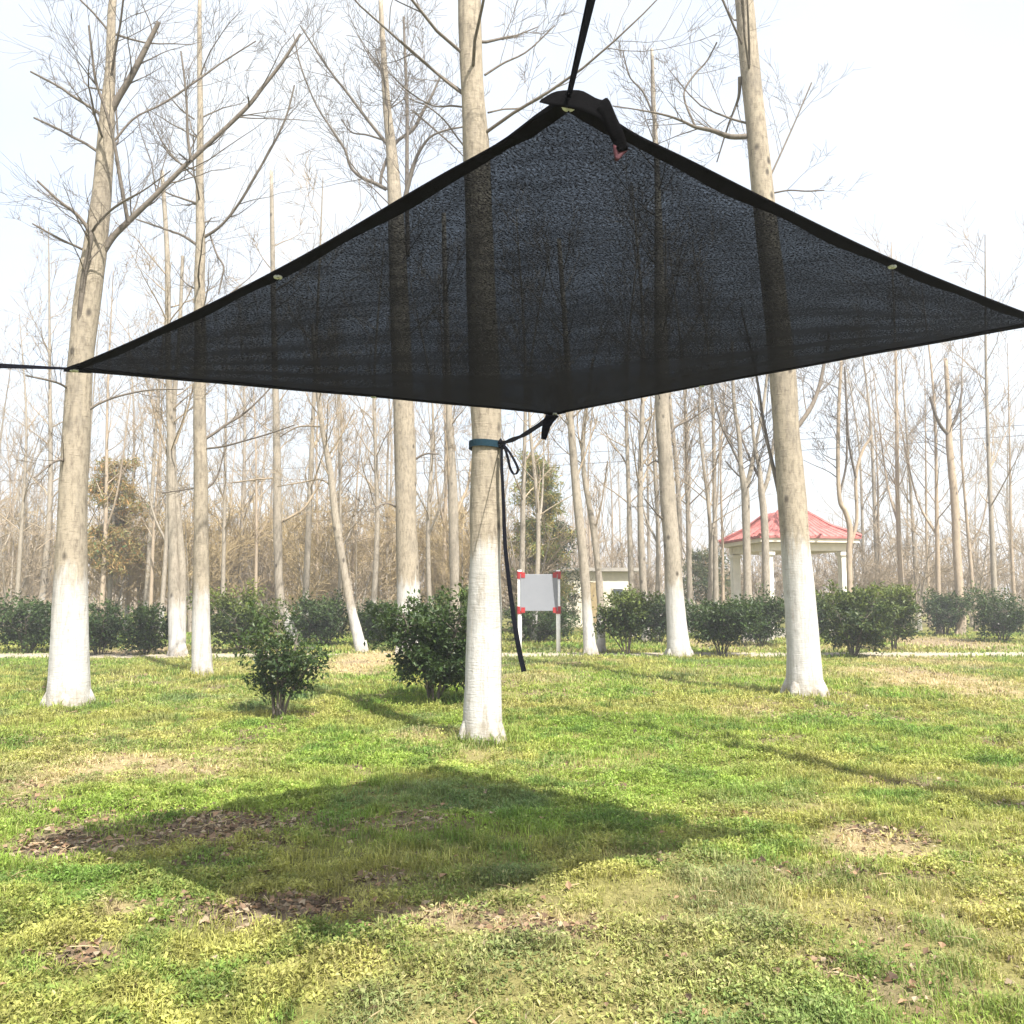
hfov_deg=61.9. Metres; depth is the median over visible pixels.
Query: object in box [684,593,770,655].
shrub
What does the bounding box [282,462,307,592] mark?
bare tree
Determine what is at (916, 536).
twiggy tree
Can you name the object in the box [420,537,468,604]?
twiggy tree
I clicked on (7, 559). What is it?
twiggy tree
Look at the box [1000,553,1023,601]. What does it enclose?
twiggy tree
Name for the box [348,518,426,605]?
twiggy tree
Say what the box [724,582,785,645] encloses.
shrub
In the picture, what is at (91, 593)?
twiggy tree
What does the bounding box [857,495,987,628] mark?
twiggy tree
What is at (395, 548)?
twiggy tree
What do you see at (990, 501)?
bare tree
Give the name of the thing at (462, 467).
bare tree
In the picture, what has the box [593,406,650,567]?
bare tree
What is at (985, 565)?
twiggy tree
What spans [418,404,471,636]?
bare tree
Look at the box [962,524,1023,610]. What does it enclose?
twiggy tree
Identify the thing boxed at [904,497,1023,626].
twiggy tree
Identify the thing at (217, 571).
twiggy tree
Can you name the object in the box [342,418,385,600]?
bare tree
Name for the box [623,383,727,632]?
bare tree
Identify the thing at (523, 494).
bare tree
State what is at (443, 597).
shrub
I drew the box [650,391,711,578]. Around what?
bare tree
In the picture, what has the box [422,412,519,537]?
bare tree
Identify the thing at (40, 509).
twiggy tree
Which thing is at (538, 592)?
sign board
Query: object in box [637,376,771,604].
bare tree
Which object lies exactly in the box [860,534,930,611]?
twiggy tree
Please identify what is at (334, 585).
twiggy tree
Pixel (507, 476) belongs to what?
bare tree
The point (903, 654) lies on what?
path
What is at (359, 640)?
bare tree
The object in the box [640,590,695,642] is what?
shrub
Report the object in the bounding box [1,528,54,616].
twiggy tree
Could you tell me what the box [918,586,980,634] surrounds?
shrub
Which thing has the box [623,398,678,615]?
bare tree
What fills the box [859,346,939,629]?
bare tree
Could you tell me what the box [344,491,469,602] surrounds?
twiggy tree
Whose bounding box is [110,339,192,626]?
bare tree
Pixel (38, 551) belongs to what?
twiggy tree
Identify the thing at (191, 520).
twiggy tree
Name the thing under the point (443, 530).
twiggy tree
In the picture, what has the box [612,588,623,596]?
window
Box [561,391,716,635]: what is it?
bare tree
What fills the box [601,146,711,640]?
bare tree
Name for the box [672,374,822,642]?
bare tree
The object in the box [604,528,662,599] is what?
twiggy tree
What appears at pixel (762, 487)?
bare tree
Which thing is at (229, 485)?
bare tree
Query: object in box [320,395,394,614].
bare tree
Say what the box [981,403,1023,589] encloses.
bare tree
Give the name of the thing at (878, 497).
bare tree
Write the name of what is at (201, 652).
bare tree
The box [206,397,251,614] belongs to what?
bare tree
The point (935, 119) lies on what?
sky
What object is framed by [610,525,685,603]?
twiggy tree
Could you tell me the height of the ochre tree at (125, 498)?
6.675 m
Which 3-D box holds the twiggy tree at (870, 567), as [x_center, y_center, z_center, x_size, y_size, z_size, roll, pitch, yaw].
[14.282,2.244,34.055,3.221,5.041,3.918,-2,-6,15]
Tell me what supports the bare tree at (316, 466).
on the ground at (652, 890)
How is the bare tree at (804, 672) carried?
on the ground at (652, 890)
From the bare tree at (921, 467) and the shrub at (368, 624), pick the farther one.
the bare tree at (921, 467)
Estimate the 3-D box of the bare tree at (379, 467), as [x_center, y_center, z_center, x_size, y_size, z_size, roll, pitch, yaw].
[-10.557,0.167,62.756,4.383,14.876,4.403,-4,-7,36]
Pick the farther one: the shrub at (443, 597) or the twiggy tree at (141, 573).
the twiggy tree at (141, 573)
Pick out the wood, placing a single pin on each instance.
(573, 524)
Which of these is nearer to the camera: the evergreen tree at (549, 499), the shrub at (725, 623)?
the shrub at (725, 623)
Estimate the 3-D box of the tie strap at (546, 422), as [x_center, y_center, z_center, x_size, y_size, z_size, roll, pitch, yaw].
[0.108,0.253,6.478,0.478,2.084,2.931,1,-6,-12]
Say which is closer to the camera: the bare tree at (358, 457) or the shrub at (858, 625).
the shrub at (858, 625)
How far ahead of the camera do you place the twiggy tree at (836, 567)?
42.94 m
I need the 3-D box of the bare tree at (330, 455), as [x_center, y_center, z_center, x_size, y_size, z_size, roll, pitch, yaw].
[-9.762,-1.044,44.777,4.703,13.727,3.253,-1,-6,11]
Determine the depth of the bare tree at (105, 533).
30.46 m
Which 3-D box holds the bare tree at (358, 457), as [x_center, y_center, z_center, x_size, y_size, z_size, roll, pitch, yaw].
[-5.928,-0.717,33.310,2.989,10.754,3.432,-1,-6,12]
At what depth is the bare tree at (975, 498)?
51.35 m
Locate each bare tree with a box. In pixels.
[0,0,348,707]
[0,180,115,603]
[0,280,63,618]
[0,339,60,569]
[0,383,57,602]
[0,390,24,543]
[0,402,35,598]
[0,404,44,567]
[2,422,54,537]
[18,435,59,620]
[27,390,64,600]
[57,311,132,527]
[64,170,250,655]
[88,240,164,620]
[89,296,165,625]
[89,435,111,611]
[91,377,151,616]
[103,304,212,609]
[110,270,193,634]
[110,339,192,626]
[112,0,353,675]
[117,227,220,625]
[165,436,193,524]
[180,285,260,631]
[206,384,296,603]
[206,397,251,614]
[207,270,291,603]
[208,397,272,580]
[212,170,356,644]
[218,426,264,562]
[219,388,304,607]
[235,388,307,593]
[250,0,495,652]
[254,391,376,652]
[262,423,308,614]
[272,394,392,607]
[275,140,386,637]
[281,430,315,516]
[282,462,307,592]
[283,397,372,529]
[288,392,366,605]
[295,394,393,629]
[314,433,351,553]
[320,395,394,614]
[335,396,392,629]
[339,0,769,743]
[340,399,443,603]
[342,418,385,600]
[343,414,393,527]
[359,398,426,603]
[362,447,394,602]
[379,401,427,520]
[386,402,466,605]
[415,402,464,521]
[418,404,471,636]
[419,464,448,542]
[420,414,510,542]
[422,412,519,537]
[434,403,514,608]
[458,417,527,517]
[460,413,520,509]
[466,412,580,636]
[501,411,627,641]
[507,414,594,611]
[509,402,626,652]
[539,438,565,548]
[546,457,572,558]
[556,407,615,566]
[559,404,613,655]
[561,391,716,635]
[593,14,747,656]
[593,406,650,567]
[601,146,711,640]
[602,397,682,635]
[603,383,727,565]
[606,0,870,696]
[606,434,646,567]
[611,396,681,601]
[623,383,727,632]
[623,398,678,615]
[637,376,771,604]
[646,390,726,574]
[646,424,697,594]
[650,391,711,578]
[652,384,774,611]
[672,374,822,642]
[676,383,757,604]
[676,392,736,598]
[708,375,842,641]
[797,356,877,592]
[804,359,906,581]
[814,350,923,579]
[823,220,941,627]
[827,474,860,552]
[831,351,931,592]
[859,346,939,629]
[864,396,939,579]
[865,257,993,634]
[883,339,977,626]
[889,346,1004,634]
[918,334,1012,630]
[935,201,1023,631]
[957,425,1004,617]
[959,328,1023,628]
[974,415,1023,592]
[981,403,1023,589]
[1012,428,1023,507]
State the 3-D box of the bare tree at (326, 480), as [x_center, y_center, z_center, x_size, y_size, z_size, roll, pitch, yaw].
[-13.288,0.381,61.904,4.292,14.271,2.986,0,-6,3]
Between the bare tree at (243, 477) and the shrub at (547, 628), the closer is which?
the shrub at (547, 628)
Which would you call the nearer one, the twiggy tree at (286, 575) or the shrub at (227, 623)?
the shrub at (227, 623)
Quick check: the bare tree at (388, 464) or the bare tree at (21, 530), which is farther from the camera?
the bare tree at (388, 464)
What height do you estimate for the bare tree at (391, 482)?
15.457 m
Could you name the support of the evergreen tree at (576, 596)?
on the ground at (652, 890)
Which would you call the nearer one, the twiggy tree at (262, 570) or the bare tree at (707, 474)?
the twiggy tree at (262, 570)
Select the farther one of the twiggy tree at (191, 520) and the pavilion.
the twiggy tree at (191, 520)
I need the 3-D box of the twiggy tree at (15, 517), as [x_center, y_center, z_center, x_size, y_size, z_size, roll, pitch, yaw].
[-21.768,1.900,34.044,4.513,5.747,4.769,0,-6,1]
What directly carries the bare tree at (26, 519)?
on the ground at (652, 890)
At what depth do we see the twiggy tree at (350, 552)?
37.24 m
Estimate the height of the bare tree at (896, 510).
15.626 m
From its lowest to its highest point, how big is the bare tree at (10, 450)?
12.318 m
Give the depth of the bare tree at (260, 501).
49.39 m
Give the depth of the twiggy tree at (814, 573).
43.79 m
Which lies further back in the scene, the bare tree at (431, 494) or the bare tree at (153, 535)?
the bare tree at (431, 494)
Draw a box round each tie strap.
[0,363,65,369]
[469,415,558,671]
[566,0,595,95]
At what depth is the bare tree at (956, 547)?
28.14 m
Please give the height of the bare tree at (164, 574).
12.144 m
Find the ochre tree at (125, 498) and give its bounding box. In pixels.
[52,454,162,622]
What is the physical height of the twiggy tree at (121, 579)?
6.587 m
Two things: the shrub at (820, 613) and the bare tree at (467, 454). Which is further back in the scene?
the bare tree at (467, 454)
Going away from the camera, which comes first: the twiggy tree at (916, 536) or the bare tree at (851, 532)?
the bare tree at (851, 532)
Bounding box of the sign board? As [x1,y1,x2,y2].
[517,570,560,652]
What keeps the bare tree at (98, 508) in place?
on the ground at (652, 890)
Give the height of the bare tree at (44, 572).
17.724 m
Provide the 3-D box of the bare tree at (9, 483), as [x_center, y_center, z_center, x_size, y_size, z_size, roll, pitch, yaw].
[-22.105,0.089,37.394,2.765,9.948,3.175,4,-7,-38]
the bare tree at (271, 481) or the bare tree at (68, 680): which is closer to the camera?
the bare tree at (68, 680)
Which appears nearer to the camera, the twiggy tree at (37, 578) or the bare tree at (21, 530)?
the bare tree at (21, 530)
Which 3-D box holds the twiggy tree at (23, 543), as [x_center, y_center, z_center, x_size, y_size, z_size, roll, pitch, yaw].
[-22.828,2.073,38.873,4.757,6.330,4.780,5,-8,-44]
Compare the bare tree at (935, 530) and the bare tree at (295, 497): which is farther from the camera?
the bare tree at (295, 497)
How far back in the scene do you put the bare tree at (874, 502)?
36.31 m
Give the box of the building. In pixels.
[561,568,638,626]
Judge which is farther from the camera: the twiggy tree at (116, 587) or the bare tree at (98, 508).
the bare tree at (98, 508)
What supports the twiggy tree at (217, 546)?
on the ground at (652, 890)
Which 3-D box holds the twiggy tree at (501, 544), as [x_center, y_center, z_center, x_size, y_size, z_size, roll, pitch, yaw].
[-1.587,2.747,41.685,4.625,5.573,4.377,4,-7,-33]
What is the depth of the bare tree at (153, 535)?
27.94 m
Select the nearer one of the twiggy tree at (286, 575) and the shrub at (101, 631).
the shrub at (101, 631)
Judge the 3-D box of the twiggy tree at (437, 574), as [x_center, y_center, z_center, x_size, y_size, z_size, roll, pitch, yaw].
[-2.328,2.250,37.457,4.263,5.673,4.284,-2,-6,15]
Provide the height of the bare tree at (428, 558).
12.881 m
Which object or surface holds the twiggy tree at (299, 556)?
on the ground at (652, 890)
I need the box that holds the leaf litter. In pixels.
[0,657,1023,1023]
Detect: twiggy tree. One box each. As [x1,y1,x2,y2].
[0,479,56,628]
[0,481,100,598]
[0,494,42,590]
[0,497,53,620]
[0,535,16,600]
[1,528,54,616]
[3,518,55,597]
[14,546,92,598]
[45,511,113,606]
[49,500,165,618]
[55,472,163,614]
[88,514,159,618]
[90,465,182,609]
[95,490,193,604]
[110,447,240,631]
[113,524,192,615]
[123,518,215,619]
[141,507,246,607]
[154,527,244,618]
[159,481,272,609]
[159,504,236,610]
[160,503,221,585]
[182,506,268,613]
[189,517,272,600]
[208,506,293,610]
[216,481,326,604]
[226,511,302,613]
[236,507,321,624]
[258,513,373,611]
[259,486,334,613]
[262,499,367,630]
[269,514,346,610]
[271,515,361,602]
[282,484,373,629]
[287,512,383,608]
[303,484,418,613]
[331,499,423,600]
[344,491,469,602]
[344,497,442,600]
[345,539,391,612]
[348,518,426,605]
[358,535,395,602]
[360,482,447,603]
[362,489,469,602]
[391,536,441,601]
[417,501,515,594]
[418,489,518,592]
[419,520,469,583]
[420,497,520,601]
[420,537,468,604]
[424,516,518,597]
[425,531,469,595]
[500,511,563,623]
[500,534,542,604]
[501,476,575,613]
[565,513,645,572]
[568,541,613,567]
[588,538,627,567]
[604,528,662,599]
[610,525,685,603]
[682,522,756,604]
[696,537,761,604]
[719,517,782,599]
[741,553,827,620]
[757,554,837,603]
[773,554,829,598]
[774,554,837,598]
[814,515,872,610]
[814,523,892,602]
[825,508,915,617]
[844,504,928,592]
[852,526,917,609]
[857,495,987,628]
[859,538,934,599]
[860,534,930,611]
[896,518,967,605]
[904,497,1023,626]
[910,518,984,600]
[941,510,1019,622]
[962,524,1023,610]
[987,507,1023,605]
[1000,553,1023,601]
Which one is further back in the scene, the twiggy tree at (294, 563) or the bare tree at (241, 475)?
the bare tree at (241, 475)
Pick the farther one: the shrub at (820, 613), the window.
the window
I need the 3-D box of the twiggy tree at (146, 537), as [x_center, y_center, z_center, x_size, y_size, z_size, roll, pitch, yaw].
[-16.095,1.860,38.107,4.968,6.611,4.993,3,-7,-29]
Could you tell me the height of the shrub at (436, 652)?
1.564 m
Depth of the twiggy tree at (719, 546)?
43.82 m
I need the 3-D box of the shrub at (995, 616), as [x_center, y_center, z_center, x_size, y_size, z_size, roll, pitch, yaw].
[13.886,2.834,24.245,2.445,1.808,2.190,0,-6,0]
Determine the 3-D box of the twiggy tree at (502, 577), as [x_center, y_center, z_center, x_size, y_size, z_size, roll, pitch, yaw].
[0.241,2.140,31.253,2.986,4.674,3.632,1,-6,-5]
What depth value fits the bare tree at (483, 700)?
7.70 m
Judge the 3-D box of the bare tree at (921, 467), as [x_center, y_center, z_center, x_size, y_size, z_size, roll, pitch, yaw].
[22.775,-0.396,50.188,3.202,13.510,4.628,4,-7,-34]
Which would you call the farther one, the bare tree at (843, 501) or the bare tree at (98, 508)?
the bare tree at (843, 501)
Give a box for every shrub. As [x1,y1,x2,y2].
[0,588,51,652]
[88,592,137,654]
[105,600,167,654]
[186,577,293,652]
[225,597,333,717]
[281,588,368,644]
[356,597,396,642]
[360,577,511,702]
[432,586,467,627]
[502,597,582,642]
[592,583,663,653]
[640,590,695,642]
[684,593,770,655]
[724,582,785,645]
[815,579,907,655]
[816,587,843,637]
[868,582,923,649]
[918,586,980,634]
[954,580,1023,640]
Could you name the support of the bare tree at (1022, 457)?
on the ground at (652, 890)
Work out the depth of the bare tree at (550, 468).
42.99 m
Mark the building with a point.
(614, 579)
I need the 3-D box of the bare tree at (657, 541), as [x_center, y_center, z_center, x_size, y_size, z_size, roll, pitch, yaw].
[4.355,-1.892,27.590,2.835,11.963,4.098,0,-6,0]
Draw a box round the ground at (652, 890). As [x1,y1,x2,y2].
[0,598,1023,1023]
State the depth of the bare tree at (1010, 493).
34.16 m
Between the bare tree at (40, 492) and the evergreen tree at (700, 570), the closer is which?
the evergreen tree at (700, 570)
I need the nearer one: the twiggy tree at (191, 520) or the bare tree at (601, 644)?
the bare tree at (601, 644)
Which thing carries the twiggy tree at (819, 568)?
on the ground at (652, 890)
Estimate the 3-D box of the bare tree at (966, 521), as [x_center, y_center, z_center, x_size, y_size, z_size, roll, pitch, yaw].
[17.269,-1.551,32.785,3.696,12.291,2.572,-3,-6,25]
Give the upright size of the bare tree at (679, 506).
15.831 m
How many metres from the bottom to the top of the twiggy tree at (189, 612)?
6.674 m
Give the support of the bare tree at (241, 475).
on the ground at (652, 890)
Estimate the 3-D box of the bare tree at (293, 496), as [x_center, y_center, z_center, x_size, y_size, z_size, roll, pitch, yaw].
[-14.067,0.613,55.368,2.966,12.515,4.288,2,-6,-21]
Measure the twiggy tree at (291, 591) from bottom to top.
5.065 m
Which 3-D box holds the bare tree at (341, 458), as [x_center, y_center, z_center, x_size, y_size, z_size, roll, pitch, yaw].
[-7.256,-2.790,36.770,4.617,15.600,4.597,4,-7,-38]
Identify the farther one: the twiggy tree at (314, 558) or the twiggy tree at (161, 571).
the twiggy tree at (314, 558)
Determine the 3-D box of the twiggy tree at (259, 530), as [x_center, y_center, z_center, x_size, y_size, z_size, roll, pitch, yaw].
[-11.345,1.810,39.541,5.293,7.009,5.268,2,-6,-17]
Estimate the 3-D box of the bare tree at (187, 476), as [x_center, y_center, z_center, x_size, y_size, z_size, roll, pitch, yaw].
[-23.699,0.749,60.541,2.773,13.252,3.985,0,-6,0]
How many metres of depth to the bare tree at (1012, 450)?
56.20 m
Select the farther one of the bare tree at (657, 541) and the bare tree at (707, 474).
the bare tree at (707, 474)
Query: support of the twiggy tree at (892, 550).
on the ground at (652, 890)
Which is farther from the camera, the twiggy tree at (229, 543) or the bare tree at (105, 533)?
the twiggy tree at (229, 543)
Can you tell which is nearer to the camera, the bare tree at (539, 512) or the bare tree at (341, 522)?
the bare tree at (539, 512)
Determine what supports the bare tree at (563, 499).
on the ground at (652, 890)
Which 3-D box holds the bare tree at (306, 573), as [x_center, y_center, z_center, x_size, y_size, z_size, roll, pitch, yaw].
[-5.754,-4.062,26.429,3.866,16.079,5.598,1,-6,-5]
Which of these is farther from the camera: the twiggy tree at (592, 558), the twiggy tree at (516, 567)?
the twiggy tree at (592, 558)
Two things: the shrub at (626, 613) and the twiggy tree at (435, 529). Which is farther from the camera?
the twiggy tree at (435, 529)
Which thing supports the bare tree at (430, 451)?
on the ground at (652, 890)
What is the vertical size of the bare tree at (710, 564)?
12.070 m
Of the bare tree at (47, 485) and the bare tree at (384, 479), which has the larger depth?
the bare tree at (384, 479)
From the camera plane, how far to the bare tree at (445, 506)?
33.09 m
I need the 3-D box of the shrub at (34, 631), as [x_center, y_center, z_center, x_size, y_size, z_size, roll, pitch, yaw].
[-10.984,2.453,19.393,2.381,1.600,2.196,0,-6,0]
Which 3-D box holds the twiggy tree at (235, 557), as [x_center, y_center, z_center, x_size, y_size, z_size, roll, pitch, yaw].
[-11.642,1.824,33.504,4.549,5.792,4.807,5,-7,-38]
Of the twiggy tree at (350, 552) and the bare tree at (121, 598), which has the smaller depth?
the twiggy tree at (350, 552)
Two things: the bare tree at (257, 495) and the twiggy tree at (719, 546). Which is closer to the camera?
the bare tree at (257, 495)
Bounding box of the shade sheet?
[63,90,1023,414]
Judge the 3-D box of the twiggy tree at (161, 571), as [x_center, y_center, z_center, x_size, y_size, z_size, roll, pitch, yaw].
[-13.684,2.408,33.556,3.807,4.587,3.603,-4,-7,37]
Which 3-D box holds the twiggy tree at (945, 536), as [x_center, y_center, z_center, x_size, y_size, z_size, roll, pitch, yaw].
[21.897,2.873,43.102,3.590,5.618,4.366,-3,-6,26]
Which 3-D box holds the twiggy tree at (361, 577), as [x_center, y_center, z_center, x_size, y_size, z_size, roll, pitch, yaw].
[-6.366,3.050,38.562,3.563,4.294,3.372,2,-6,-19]
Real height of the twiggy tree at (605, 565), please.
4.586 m
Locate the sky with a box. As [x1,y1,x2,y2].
[0,0,1023,597]
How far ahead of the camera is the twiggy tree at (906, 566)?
38.86 m
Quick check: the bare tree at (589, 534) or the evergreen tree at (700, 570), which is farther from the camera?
the bare tree at (589, 534)
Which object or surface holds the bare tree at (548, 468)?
on the ground at (652, 890)
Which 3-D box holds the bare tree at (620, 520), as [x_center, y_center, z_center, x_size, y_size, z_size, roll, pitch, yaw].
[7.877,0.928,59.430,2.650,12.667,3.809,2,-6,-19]
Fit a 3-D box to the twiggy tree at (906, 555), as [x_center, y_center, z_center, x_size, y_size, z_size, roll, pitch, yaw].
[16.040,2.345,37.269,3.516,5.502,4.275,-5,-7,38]
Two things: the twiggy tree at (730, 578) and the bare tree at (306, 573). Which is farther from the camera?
the twiggy tree at (730, 578)
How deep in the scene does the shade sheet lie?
2.98 m
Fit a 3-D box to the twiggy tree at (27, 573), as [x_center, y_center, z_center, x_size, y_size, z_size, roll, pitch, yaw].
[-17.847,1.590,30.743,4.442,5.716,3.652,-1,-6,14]
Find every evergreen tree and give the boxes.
[501,449,576,611]
[542,517,593,619]
[682,545,742,614]
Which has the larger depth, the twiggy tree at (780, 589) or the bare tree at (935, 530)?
the twiggy tree at (780, 589)
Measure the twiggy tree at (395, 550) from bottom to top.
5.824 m
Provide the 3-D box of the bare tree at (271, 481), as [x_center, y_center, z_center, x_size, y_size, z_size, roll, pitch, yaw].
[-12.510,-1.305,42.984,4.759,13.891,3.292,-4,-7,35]
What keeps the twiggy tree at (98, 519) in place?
on the ground at (652, 890)
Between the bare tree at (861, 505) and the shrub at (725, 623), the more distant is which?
the bare tree at (861, 505)
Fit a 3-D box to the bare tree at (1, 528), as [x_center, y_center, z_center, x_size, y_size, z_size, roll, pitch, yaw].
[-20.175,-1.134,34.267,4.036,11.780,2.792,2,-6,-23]
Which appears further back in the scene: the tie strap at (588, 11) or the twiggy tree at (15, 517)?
the twiggy tree at (15, 517)
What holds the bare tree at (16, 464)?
on the ground at (652, 890)
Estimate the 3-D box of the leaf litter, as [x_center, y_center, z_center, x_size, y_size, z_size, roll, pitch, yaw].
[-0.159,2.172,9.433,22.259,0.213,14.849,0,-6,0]
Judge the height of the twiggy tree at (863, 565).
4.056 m
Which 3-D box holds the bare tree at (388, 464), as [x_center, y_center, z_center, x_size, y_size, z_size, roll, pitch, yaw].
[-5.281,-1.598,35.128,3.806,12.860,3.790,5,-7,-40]
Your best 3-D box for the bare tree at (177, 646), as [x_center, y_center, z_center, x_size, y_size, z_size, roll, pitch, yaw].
[-7.370,-2.186,18.625,4.354,11.140,3.052,6,-8,-44]
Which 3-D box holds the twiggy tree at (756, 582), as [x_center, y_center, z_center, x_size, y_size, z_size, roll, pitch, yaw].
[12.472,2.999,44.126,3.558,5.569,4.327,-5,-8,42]
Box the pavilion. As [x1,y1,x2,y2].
[718,510,861,637]
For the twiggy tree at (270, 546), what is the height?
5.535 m
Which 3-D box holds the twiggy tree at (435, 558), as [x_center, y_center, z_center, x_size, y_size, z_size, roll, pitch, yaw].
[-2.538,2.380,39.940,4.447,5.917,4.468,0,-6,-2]
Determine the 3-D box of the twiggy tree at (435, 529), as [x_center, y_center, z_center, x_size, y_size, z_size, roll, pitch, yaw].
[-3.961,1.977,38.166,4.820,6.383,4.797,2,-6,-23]
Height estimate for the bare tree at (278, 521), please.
12.881 m
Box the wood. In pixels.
[0,457,1023,614]
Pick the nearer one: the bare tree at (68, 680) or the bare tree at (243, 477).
the bare tree at (68, 680)
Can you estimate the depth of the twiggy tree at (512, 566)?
43.89 m
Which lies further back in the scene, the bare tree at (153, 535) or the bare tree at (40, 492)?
the bare tree at (40, 492)
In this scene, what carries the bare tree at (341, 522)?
on the ground at (652, 890)
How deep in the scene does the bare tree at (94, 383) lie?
33.26 m
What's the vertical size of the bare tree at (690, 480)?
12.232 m
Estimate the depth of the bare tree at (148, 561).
31.23 m
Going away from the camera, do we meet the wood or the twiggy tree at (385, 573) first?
the twiggy tree at (385, 573)
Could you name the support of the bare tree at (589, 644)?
on the ground at (652, 890)
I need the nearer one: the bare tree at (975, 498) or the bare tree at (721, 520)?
the bare tree at (721, 520)
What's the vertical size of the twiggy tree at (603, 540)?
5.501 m
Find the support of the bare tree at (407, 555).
on the ground at (652, 890)
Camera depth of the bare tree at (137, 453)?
34.16 m
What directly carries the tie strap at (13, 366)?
attached to the bare tree
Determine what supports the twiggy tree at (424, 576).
on the ground at (652, 890)
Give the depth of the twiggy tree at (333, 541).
32.60 m
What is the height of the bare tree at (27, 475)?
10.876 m
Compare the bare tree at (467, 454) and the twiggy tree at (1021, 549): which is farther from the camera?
the bare tree at (467, 454)
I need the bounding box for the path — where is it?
[0,652,1023,657]
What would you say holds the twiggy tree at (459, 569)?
on the ground at (652, 890)
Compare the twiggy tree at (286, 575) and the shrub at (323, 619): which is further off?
the twiggy tree at (286, 575)
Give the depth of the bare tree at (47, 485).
39.71 m
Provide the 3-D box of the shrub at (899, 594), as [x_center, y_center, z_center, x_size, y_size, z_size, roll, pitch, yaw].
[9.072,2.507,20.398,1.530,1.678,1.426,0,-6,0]
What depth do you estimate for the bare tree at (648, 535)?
46.62 m
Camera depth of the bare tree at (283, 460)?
52.39 m
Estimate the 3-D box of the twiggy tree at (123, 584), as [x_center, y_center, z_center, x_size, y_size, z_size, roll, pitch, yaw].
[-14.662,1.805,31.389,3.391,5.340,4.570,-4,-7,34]
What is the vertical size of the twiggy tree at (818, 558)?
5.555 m
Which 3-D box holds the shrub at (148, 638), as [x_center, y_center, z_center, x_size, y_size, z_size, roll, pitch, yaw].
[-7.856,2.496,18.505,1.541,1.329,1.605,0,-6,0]
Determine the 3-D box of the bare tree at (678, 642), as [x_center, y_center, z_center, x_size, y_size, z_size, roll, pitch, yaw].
[2.966,-3.834,18.880,3.302,14.156,4.133,2,-6,-16]
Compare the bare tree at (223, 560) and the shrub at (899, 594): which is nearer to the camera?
the shrub at (899, 594)
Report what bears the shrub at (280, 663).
on the ground at (652, 890)
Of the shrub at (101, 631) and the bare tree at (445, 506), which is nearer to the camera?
the shrub at (101, 631)
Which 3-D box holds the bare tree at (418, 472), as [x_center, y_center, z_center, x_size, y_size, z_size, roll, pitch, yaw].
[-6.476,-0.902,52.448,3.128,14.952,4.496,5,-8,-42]
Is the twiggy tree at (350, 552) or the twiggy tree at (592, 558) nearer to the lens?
the twiggy tree at (350, 552)
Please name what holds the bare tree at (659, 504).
on the ground at (652, 890)
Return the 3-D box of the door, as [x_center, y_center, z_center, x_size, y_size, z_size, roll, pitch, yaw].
[3.347,3.829,35.777,0.620,1.750,0.070,0,-6,0]
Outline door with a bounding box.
[590,582,596,623]
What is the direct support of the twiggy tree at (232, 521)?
on the ground at (652, 890)
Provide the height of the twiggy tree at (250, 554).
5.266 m
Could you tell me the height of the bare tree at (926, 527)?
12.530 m
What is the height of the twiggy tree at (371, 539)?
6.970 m
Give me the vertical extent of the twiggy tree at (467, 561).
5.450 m
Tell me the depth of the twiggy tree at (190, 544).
37.68 m

